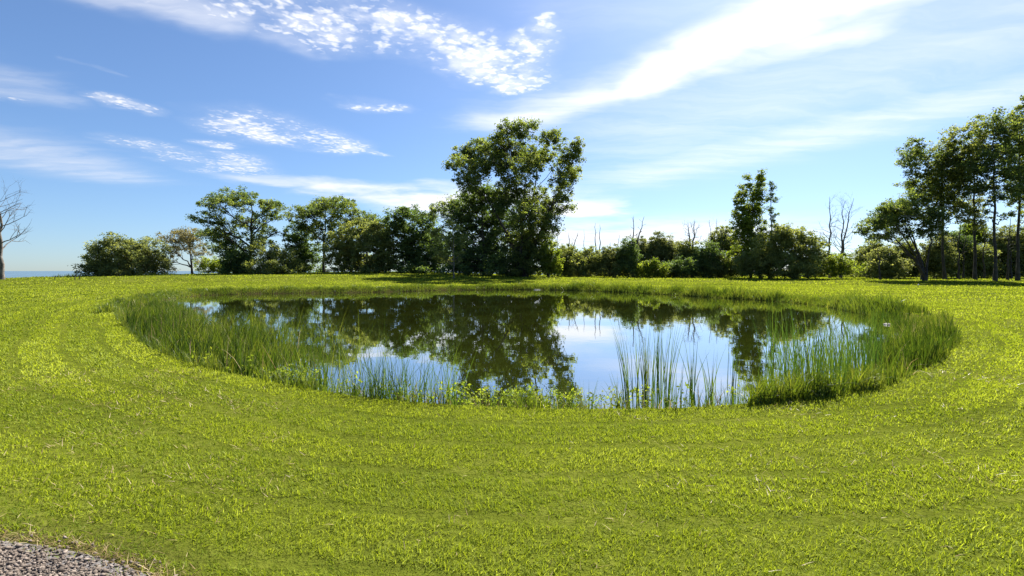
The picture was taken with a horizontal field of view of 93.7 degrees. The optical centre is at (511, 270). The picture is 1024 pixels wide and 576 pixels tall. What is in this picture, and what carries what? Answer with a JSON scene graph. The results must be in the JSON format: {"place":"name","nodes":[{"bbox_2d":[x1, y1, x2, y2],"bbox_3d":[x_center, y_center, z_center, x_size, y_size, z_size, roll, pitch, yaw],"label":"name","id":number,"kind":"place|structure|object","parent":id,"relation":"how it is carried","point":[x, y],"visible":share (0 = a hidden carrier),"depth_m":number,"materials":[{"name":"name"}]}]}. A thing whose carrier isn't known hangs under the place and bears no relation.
{"place":"outdoors","nodes":[
{"label":"outdoors","id":0,"kind":"place"},
{"bbox_2d":[0,530,177,575],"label":"gravel driveway","id":1,"kind":"structure","parent":0,"point":[39,547],"depth_m":2.64,"materials":[{"name":"grey gravel"}]},
{"bbox_2d":[5,271,854,277],"bbox_3d":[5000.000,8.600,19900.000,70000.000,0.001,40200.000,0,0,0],"label":"lake water","id":2,"kind":"structure","parent":0,"point":[11,274],"depth_m":1608.62,"materials":[{"name":"blue liquid"}]},
{"bbox_2d":[0,272,1023,575],"bbox_3d":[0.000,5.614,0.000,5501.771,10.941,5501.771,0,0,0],"label":"lawn","id":3,"kind":"structure","parent":0,"point":[482,520],"depth_m":3.78,"materials":[{"name":"green plant"}]},
{"bbox_2d":[0,176,33,279],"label":"dead tree","id":4,"kind":"object","parent":3,"relation":"on","point":[2,270],"visible":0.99,"depth_m":55.96,"materials":[{"name":"wood"}]},
{"bbox_2d":[0,521,198,575],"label":"dry grass","id":5,"kind":"structure","parent":3,"relation":"on","point":[81,545],"depth_m":2.74,"materials":[{"name":"plant"}]},
{"bbox_2d":[71,231,150,275],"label":"willow bush","id":6,"kind":"object","parent":3,"relation":"on","point":[99,259],"visible":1,"depth_m":66.28,"materials":[{"name":"green plant"}]},
{"bbox_2d":[55,272,175,275],"bbox_3d":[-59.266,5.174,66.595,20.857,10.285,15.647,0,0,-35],"label":"shore grass","id":7,"kind":"structure","parent":3,"relation":"on","point":[135,274],"depth_m":66.65,"materials":[{"name":"green plant"}]},
{"bbox_2d":[120,235,174,273],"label":"willow bush","id":8,"kind":"object","parent":3,"relation":"on","point":[156,257],"visible":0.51,"depth_m":71.47,"materials":[{"name":"green plant"}]},
{"bbox_2d":[156,226,213,273],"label":"umbrella tree","id":9,"kind":"object","parent":3,"relation":"on","point":[188,237],"visible":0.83,"depth_m":83.48,"materials":[{"name":"green plant"}]},
{"bbox_2d":[192,255,231,273],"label":"light bush","id":10,"kind":"object","parent":3,"relation":"on","point":[211,264],"visible":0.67,"depth_m":86.56,"materials":[{"name":"green plant"}]},
{"bbox_2d":[122,300,323,382],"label":"dead stalks","id":11,"kind":"object","parent":3,"relation":"on","point":[228,340],"visible":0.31,"depth_m":10.29,"materials":[{"name":"plant"}]},
{"bbox_2d":[117,292,332,389],"bbox_3d":[-13.177,1.635,18.563,3.560,1.679,31.671,0,0,-42],"label":"reed bed","id":12,"kind":"object","parent":3,"relation":"on","point":[219,343],"visible":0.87,"depth_m":10.91,"materials":[{"name":"green plant"}]},
{"bbox_2d":[216,240,259,273],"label":"dark bush","id":13,"kind":"object","parent":3,"relation":"on","point":[233,261],"visible":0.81,"depth_m":75.91,"materials":[{"name":"green plant"}]},
{"bbox_2d":[184,184,293,257],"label":"spreading tree","id":14,"kind":"object","parent":3,"relation":"on","point":[224,233],"visible":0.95,"depth_m":76.63,"materials":[{"name":"green plant"}]},
{"bbox_2d":[241,239,305,274],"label":"green bush","id":15,"kind":"object","parent":3,"relation":"on","point":[269,263],"visible":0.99,"depth_m":74.13,"materials":[{"name":"green plant"}]},
{"bbox_2d":[278,223,325,272],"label":"dense dark tree","id":16,"kind":"object","parent":3,"relation":"on","point":[304,253],"visible":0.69,"depth_m":84.73,"materials":[{"name":"green plant"}]},
{"bbox_2d":[283,194,389,271],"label":"flat topped tree","id":17,"kind":"object","parent":3,"relation":"on","point":[319,208],"visible":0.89,"depth_m":82.71,"materials":[{"name":"green plant"}]},
{"bbox_2d":[317,217,401,272],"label":"round tree","id":18,"kind":"object","parent":3,"relation":"on","point":[354,247],"visible":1,"depth_m":77.61,"materials":[{"name":"green plant"}]},
{"bbox_2d":[371,213,391,223],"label":"wispy tree","id":19,"kind":"object","parent":3,"relation":"on","point":[380,219],"visible":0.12,"depth_m":91.77,"materials":[{"name":"green plant"}]},
{"bbox_2d":[337,325,476,404],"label":"thin stalks","id":20,"kind":"object","parent":3,"relation":"on","point":[454,386],"visible":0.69,"depth_m":6.15,"materials":[{"name":"green plant"}]},
{"bbox_2d":[376,204,451,273],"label":"tree","id":21,"kind":"object","parent":3,"relation":"on","point":[415,242],"visible":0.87,"depth_m":80.01,"materials":[{"name":"green plant"}]},
{"bbox_2d":[426,194,464,230],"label":"leaning tree","id":22,"kind":"object","parent":3,"relation":"on","point":[442,210],"visible":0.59,"depth_m":78.35,"materials":[{"name":"green plant"}]},
{"bbox_2d":[424,219,474,277],"bbox_3d":[-8.269,-2.808,62.033,6.245,7.916,4.031,0,0,-26],"label":"sapling","id":23,"kind":"object","parent":3,"relation":"on","point":[449,245],"visible":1,"depth_m":61.95,"materials":[{"name":"green plant"}]},
{"bbox_2d":[434,183,519,275],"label":"dense dark tree","id":24,"kind":"object","parent":3,"relation":"on","point":[486,255],"visible":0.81,"depth_m":75.10,"materials":[{"name":"green plant"}]},
{"bbox_2d":[95,279,918,313],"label":"bank grass","id":25,"kind":"structure","parent":3,"relation":"on","point":[845,301],"depth_m":33.64,"materials":[{"name":"green plant"}]},
{"bbox_2d":[0,326,1023,382],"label":"lawn grass","id":26,"kind":"structure","parent":3,"relation":"on","point":[976,353],"depth_m":9.22,"materials":[{"name":"green plant"}]},
{"bbox_2d":[0,278,1023,302],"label":"lawn grass","id":27,"kind":"structure","parent":3,"relation":"on","point":[783,288],"depth_m":41.08,"materials":[{"name":"green plant"}]},
{"bbox_2d":[0,296,1023,332],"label":"lawn grass","id":28,"kind":"structure","parent":3,"relation":"on","point":[104,320],"depth_m":17.72,"materials":[{"name":"green plant"}]},
{"bbox_2d":[0,363,1023,575],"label":"dead thatch","id":29,"kind":"object","parent":3,"relation":"on","point":[414,445],"visible":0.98,"depth_m":3.95,"materials":[{"name":"plant"}]},
{"bbox_2d":[441,116,586,276],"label":"cottonwood tree","id":30,"kind":"object","parent":3,"relation":"on","point":[525,241],"visible":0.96,"depth_m":70.58,"materials":[{"name":"green plant"}]},
{"bbox_2d":[311,339,747,410],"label":"thin stalks","id":31,"kind":"object","parent":3,"relation":"on","point":[490,398],"visible":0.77,"depth_m":5.91,"materials":[{"name":"green plant"}]},
{"bbox_2d":[188,346,874,408],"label":"bank weeds","id":32,"kind":"object","parent":3,"relation":"on","point":[511,390],"visible":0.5,"depth_m":6.04,"materials":[{"name":"green plant"}]},
{"bbox_2d":[113,308,963,409],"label":"bank grass","id":33,"kind":"structure","parent":3,"relation":"on","point":[157,346],"depth_m":6.98,"materials":[{"name":"green plant"}]},
{"bbox_2d":[360,376,732,409],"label":"dead stalks","id":34,"kind":"object","parent":3,"relation":"on","point":[563,399],"visible":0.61,"depth_m":5.75,"materials":[{"name":"plant"}]},
{"bbox_2d":[535,235,564,276],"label":"light bush","id":35,"kind":"object","parent":3,"relation":"on","point":[551,266],"visible":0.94,"depth_m":70.73,"materials":[{"name":"green plant"}]},
{"bbox_2d":[558,243,573,275],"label":"shrub","id":36,"kind":"object","parent":3,"relation":"on","point":[562,246],"visible":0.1,"depth_m":82.48,"materials":[{"name":"green plant"}]},
{"bbox_2d":[552,245,588,276],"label":"shrub","id":37,"kind":"object","parent":3,"relation":"on","point":[571,263],"visible":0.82,"depth_m":77.72,"materials":[{"name":"green plant"}]},
{"bbox_2d":[569,244,609,276],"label":"shrub","id":38,"kind":"object","parent":3,"relation":"on","point":[591,256],"visible":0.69,"depth_m":78.86,"materials":[{"name":"green plant"}]},
{"bbox_2d":[588,243,625,276],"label":"shrub","id":39,"kind":"object","parent":3,"relation":"on","point":[608,255],"visible":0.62,"depth_m":77.43,"materials":[{"name":"green plant"}]},
{"bbox_2d":[602,375,629,408],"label":"cattail clump","id":40,"kind":"object","parent":3,"relation":"on","point":[617,400],"visible":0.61,"depth_m":6.37,"materials":[{"name":"green plant"}]},
{"bbox_2d":[609,236,643,277],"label":"shrub","id":41,"kind":"object","parent":3,"relation":"on","point":[628,254],"visible":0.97,"depth_m":75.95,"materials":[{"name":"green plant"}]},
{"bbox_2d":[611,321,641,408],"bbox_3d":[1.561,1.232,6.466,0.545,1.496,0.400,0,0,0],"label":"cattail clump","id":42,"kind":"object","parent":3,"relation":"on","point":[627,383],"visible":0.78,"depth_m":6.36,"materials":[{"name":"green plant"}]},
{"bbox_2d":[621,318,651,408],"bbox_3d":[1.708,1.286,6.532,0.452,1.474,0.165,0,0,0],"label":"cattail clump","id":43,"kind":"object","parent":3,"relation":"on","point":[638,384],"visible":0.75,"depth_m":6.50,"materials":[{"name":"green plant"}]},
{"bbox_2d":[630,217,643,276],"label":"dead tree","id":44,"kind":"object","parent":3,"relation":"on","point":[636,236],"visible":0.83,"depth_m":81.95,"materials":[{"name":"grey plant"}]},
{"bbox_2d":[628,236,654,276],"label":"shrub","id":45,"kind":"object","parent":3,"relation":"on","point":[644,248],"visible":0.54,"depth_m":82.33,"materials":[{"name":"green plant"}]},
{"bbox_2d":[638,318,655,405],"bbox_3d":[1.875,1.326,6.561,0.364,1.421,0.169,0,0,0],"label":"cattail clump","id":46,"kind":"object","parent":3,"relation":"on","point":[644,368],"visible":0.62,"depth_m":6.55,"materials":[{"name":"green plant"}]},
{"bbox_2d":[634,256,670,277],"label":"shrub","id":47,"kind":"object","parent":3,"relation":"on","point":[653,268],"visible":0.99,"depth_m":73.45,"materials":[{"name":"green plant"}]},
{"bbox_2d":[646,230,671,276],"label":"shrub","id":48,"kind":"object","parent":3,"relation":"on","point":[657,248],"visible":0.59,"depth_m":82.54,"materials":[{"name":"green plant"}]},
{"bbox_2d":[649,316,673,408],"bbox_3d":[1.989,1.204,6.392,0.367,1.550,0.169,0,0,4],"label":"cattail clump","id":49,"kind":"object","parent":3,"relation":"on","point":[657,399],"visible":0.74,"depth_m":6.37,"materials":[{"name":"green plant"}]},
{"bbox_2d":[660,234,682,276],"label":"shrub","id":50,"kind":"object","parent":3,"relation":"on","point":[669,257],"visible":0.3,"depth_m":82.39,"materials":[{"name":"green plant"}]},
{"bbox_2d":[660,318,687,407],"bbox_3d":[2.115,1.243,6.325,0.370,1.394,0.261,0,0,-14],"label":"cattail clump","id":51,"kind":"object","parent":3,"relation":"on","point":[665,367],"visible":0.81,"depth_m":6.28,"materials":[{"name":"green plant"}]},
{"bbox_2d":[661,254,700,277],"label":"shrub","id":52,"kind":"object","parent":3,"relation":"on","point":[679,267],"visible":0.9,"depth_m":74.79,"materials":[{"name":"green plant"}]},
{"bbox_2d":[670,238,700,276],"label":"shrub","id":53,"kind":"object","parent":3,"relation":"on","point":[683,249],"visible":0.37,"depth_m":79.52,"materials":[{"name":"green plant"}]},
{"bbox_2d":[677,332,706,406],"bbox_3d":[2.365,1.291,6.332,0.466,1.283,0.241,0,0,34],"label":"cattail clump","id":54,"kind":"object","parent":3,"relation":"on","point":[691,384],"visible":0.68,"depth_m":6.33,"materials":[{"name":"green plant"}]},
{"bbox_2d":[680,220,705,277],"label":"dead tree","id":55,"kind":"object","parent":3,"relation":"on","point":[694,234],"visible":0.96,"depth_m":79.87,"materials":[{"name":"grey plant"}]},
{"bbox_2d":[686,238,728,277],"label":"shrub","id":56,"kind":"object","parent":3,"relation":"on","point":[704,252],"visible":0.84,"depth_m":75.74,"materials":[{"name":"green plant"}]},
{"bbox_2d":[699,350,723,405],"bbox_3d":[2.642,1.402,6.407,0.375,1.042,0.267,0,0,9],"label":"cattail clump","id":57,"kind":"object","parent":3,"relation":"on","point":[712,393],"visible":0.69,"depth_m":6.37,"materials":[{"name":"green plant"}]},
{"bbox_2d":[700,253,736,277],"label":"shrub","id":58,"kind":"object","parent":3,"relation":"on","point":[724,271],"visible":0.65,"depth_m":74.95,"materials":[{"name":"green plant"}]},
{"bbox_2d":[701,225,738,276],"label":"shrub","id":59,"kind":"object","parent":3,"relation":"on","point":[723,239],"visible":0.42,"depth_m":81.21,"materials":[{"name":"green plant"}]},
{"bbox_2d":[726,333,739,403],"bbox_3d":[3.080,1.347,6.689,0.186,1.236,0.227,0,0,24],"label":"cattail clump","id":60,"kind":"object","parent":3,"relation":"on","point":[733,369],"visible":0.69,"depth_m":6.62,"materials":[{"name":"green plant"}]},
{"bbox_2d":[728,250,764,276],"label":"shrub","id":61,"kind":"object","parent":3,"relation":"on","point":[745,268],"visible":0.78,"depth_m":69.37,"materials":[{"name":"green plant"}]},
{"bbox_2d":[721,168,774,277],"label":"poplar tree","id":62,"kind":"object","parent":3,"relation":"on","point":[748,223],"visible":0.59,"depth_m":73.47,"materials":[{"name":"green plant"}]},
{"bbox_2d":[763,180,781,229],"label":"tree","id":63,"kind":"object","parent":3,"relation":"on","point":[771,208],"visible":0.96,"depth_m":72.72,"materials":[{"name":"green plant"}]},
{"bbox_2d":[741,222,831,278],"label":"bush","id":64,"kind":"object","parent":3,"relation":"on","point":[786,242],"visible":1,"depth_m":66.90,"materials":[{"name":"green plant"}]},
{"bbox_2d":[741,357,888,405],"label":"bank grass","id":65,"kind":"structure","parent":3,"relation":"on","point":[757,395],"depth_m":6.05,"materials":[{"name":"green plant"}]},
{"bbox_2d":[812,194,842,277],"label":"dead tree","id":66,"kind":"object","parent":3,"relation":"on","point":[829,238],"visible":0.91,"depth_m":75.78,"materials":[{"name":"grey plant"}]},
{"bbox_2d":[801,254,865,276],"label":"thicket","id":67,"kind":"object","parent":3,"relation":"on","point":[832,271],"visible":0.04,"depth_m":90.58,"materials":[{"name":"green plant"}]},
{"bbox_2d":[823,192,861,277],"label":"dead tree","id":68,"kind":"object","parent":3,"relation":"on","point":[843,239],"visible":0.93,"depth_m":77.00,"materials":[{"name":"grey plant"}]},
{"bbox_2d":[821,250,869,278],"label":"light bush","id":69,"kind":"object","parent":3,"relation":"on","point":[842,265],"visible":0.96,"depth_m":66.77,"materials":[{"name":"green plant"}]},
{"bbox_2d":[846,239,891,277],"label":"shrub","id":70,"kind":"object","parent":3,"relation":"on","point":[862,250],"visible":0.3,"depth_m":75.42,"materials":[{"name":"green plant"}]},
{"bbox_2d":[876,244,881,279],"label":"bare stem","id":71,"kind":"object","parent":3,"relation":"on","point":[879,264],"visible":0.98,"depth_m":63.94,"materials":[{"name":"brown plant"}]},
{"bbox_2d":[857,243,914,278],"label":"shrub","id":72,"kind":"object","parent":3,"relation":"on","point":[891,263],"visible":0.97,"depth_m":69.22,"materials":[{"name":"green plant"}]},
{"bbox_2d":[851,187,955,279],"bbox_3d":[50.950,-4.441,62.251,12.474,11.864,8.299,0,0,0],"label":"leaning tree","id":73,"kind":"object","parent":3,"relation":"on","point":[891,214],"visible":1,"depth_m":61.72,"materials":[{"name":"green plant"}]},
{"bbox_2d":[857,297,963,384],"bbox_3d":[11.728,1.470,14.203,2.519,1.311,19.814,0,0,35],"label":"reed bed","id":74,"kind":"object","parent":3,"relation":"on","point":[924,346],"visible":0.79,"depth_m":10.42,"materials":[{"name":"green plant"}]},
{"bbox_2d":[889,236,934,277],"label":"shrub","id":75,"kind":"object","parent":3,"relation":"on","point":[904,255],"visible":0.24,"depth_m":72.92,"materials":[{"name":"green plant"}]},
{"bbox_2d":[875,308,963,375],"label":"dead stalks","id":76,"kind":"object","parent":3,"relation":"on","point":[914,331],"visible":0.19,"depth_m":11.46,"materials":[{"name":"plant"}]},
{"bbox_2d":[908,233,962,277],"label":"shrub","id":77,"kind":"object","parent":3,"relation":"on","point":[935,264],"visible":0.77,"depth_m":71.02,"materials":[{"name":"green plant"}]},
{"bbox_2d":[891,135,980,278],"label":"tall tree","id":78,"kind":"object","parent":3,"relation":"on","point":[916,156],"visible":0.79,"depth_m":65.03,"materials":[{"name":"green plant"}]},
{"bbox_2d":[930,227,981,277],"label":"shrub","id":79,"kind":"object","parent":3,"relation":"on","point":[954,235],"visible":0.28,"depth_m":73.91,"materials":[{"name":"green plant"}]},
{"bbox_2d":[957,219,960,278],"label":"bare stem","id":80,"kind":"object","parent":3,"relation":"on","point":[958,275],"visible":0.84,"depth_m":65.95,"materials":[{"name":"brown plant"}]},
{"bbox_2d":[921,113,1002,279],"bbox_3d":[60.666,-9.657,64.649,9.178,22.056,7.013,0,0,0],"label":"tall tree","id":81,"kind":"object","parent":3,"relation":"on","point":[974,225],"visible":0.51,"depth_m":63.92,"materials":[{"name":"green plant"}]},
{"bbox_2d":[961,232,968,278],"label":"bare stem","id":82,"kind":"object","parent":3,"relation":"on","point":[963,274],"visible":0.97,"depth_m":68.99,"materials":[{"name":"brown plant"}]},
{"bbox_2d":[952,223,989,277],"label":"shrub","id":83,"kind":"object","parent":3,"relation":"on","point":[980,239],"visible":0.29,"depth_m":77.06,"materials":[{"name":"green plant"}]},
{"bbox_2d":[955,243,1006,277],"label":"shrub","id":84,"kind":"object","parent":3,"relation":"on","point":[988,260],"visible":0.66,"depth_m":71.52,"materials":[{"name":"green plant"}]},
{"bbox_2d":[982,229,989,278],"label":"bare stem","id":85,"kind":"object","parent":3,"relation":"on","point":[984,273],"visible":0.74,"depth_m":67.96,"materials":[{"name":"brown plant"}]},
{"bbox_2d":[956,106,1023,280],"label":"tall tree","id":86,"kind":"object","parent":3,"relation":"on","point":[991,155],"visible":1,"depth_m":59.73,"materials":[{"name":"green plant"}]},
{"bbox_2d":[978,95,1023,280],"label":"tall tree","id":87,"kind":"object","parent":3,"relation":"on","point":[1019,144],"visible":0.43,"depth_m":60.86,"materials":[{"name":"green plant"}]},
{"bbox_2d":[981,224,1023,277],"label":"shrub","id":88,"kind":"object","parent":3,"relation":"on","point":[1001,240],"visible":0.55,"depth_m":73.43,"materials":[{"name":"green plant"}]},
{"bbox_2d":[1005,233,1012,278],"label":"bare stem","id":89,"kind":"object","parent":3,"relation":"on","point":[1011,275],"visible":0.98,"depth_m":69.97,"materials":[{"name":"brown plant"}]},
{"bbox_2d":[1005,219,1013,279],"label":"bare stem","id":90,"kind":"object","parent":3,"relation":"on","point":[1008,270],"visible":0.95,"depth_m":62.87,"materials":[{"name":"brown plant"}]},
{"bbox_2d":[998,219,1023,277],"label":"shrub","id":91,"kind":"object","parent":3,"relation":"on","point":[1021,236],"visible":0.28,"depth_m":72.95,"materials":[{"name":"green plant"}]},
{"bbox_2d":[1003,121,1023,210],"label":"tall tree","id":92,"kind":"object","parent":3,"relation":"on","point":[1023,173],"visible":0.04,"depth_m":71.88,"materials":[{"name":"green plant"}]},
{"bbox_2d":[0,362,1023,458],"bbox_3d":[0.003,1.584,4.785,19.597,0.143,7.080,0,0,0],"label":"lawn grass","id":93,"kind":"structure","parent":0,"point":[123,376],"depth_m":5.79,"materials":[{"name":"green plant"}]},
{"bbox_2d":[0,271,1023,287],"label":"lawn grass","id":94,"kind":"structure","parent":0,"point":[632,278],"depth_m":61.65,"materials":[{"name":"green plant"}]},
{"bbox_2d":[0,0,1023,270],"label":"sky","id":95,"kind":"structure","parent":0,"point":[116,116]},
{"bbox_2d":[146,290,903,408],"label":"pond water","id":96,"kind":"structure","parent":0,"point":[536,337],"depth_m":14.19,"materials":[{"name":"blue liquid"}]},
{"bbox_2d":[207,298,394,383],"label":"sparse reeds","id":97,"kind":"object","parent":96,"relation":"in","point":[320,342],"visible":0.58,"depth_m":11.98,"materials":[{"name":"green plant"}]},
{"bbox_2d":[750,295,896,393],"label":"tall reeds","id":98,"kind":"object","parent":96,"relation":"in","point":[828,354],"visible":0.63,"depth_m":7.51,"materials":[{"name":"green plant"}]},
{"bbox_2d":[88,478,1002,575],"bbox_3d":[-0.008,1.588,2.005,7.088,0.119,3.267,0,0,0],"label":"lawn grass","id":99,"kind":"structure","parent":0,"point":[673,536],"depth_m":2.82,"materials":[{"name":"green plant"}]}
]}

